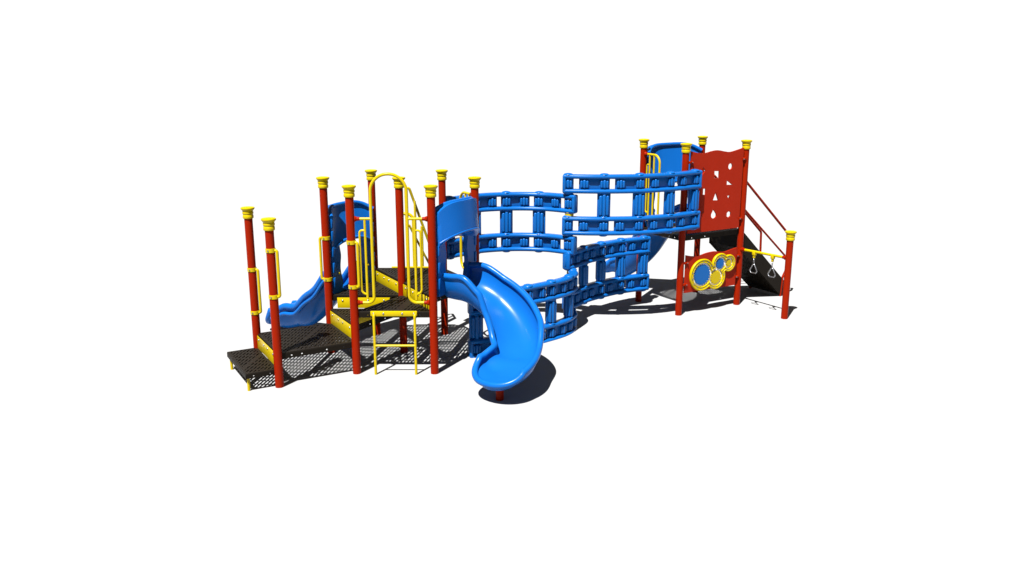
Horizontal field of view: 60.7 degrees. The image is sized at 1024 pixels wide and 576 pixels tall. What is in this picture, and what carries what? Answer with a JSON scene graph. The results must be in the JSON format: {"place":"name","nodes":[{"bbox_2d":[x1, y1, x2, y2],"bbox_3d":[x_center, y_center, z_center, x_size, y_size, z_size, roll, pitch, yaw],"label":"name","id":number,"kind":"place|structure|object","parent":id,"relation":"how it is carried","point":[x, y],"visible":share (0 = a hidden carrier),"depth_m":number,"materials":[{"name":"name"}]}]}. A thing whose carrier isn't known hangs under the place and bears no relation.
{"place":"outdoors","nodes":[
{"label":"outdoors","id":0,"kind":"place"},
{"bbox_2d":[0,128,1023,575],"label":"ground","id":1,"kind":"structure","parent":0,"point":[858,410],"depth_m":13.24,"materials":[{"name":"white"}]},
{"bbox_2d":[227,136,796,400],"bbox_3d":[0.879,-0.778,15.513,11.428,3.373,5.753,-7,16,-27],"label":"playground structure","id":2,"kind":"object","parent":1,"relation":"on","point":[506,352],"visible":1,"depth_m":15.20,"materials":[{"name":"blue plastic"}]},
{"bbox_2d":[749,252,756,273],"bbox_3d":[4.769,-0.502,17.263,0.062,0.441,0.201,-9,16,-31],"label":"hanging ring","id":3,"kind":"object","parent":2,"relation":"hanging from","point":[754,254],"visible":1,"depth_m":17.24,"materials":[{"name":"metal"}]},
{"bbox_2d":[767,255,775,277],"bbox_3d":[5.016,-0.419,16.879,0.062,0.441,0.201,-9,16,-31],"label":"hanging ring","id":4,"kind":"object","parent":2,"relation":"hanging from","point":[772,257],"visible":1,"depth_m":16.85,"materials":[{"name":"metal"}]},
{"bbox_2d":[0,0,1023,137],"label":"sky","id":5,"kind":"structure","parent":0,"point":[103,67],"depth_m":86.62,"materials":[{"name":"white"}]}
]}

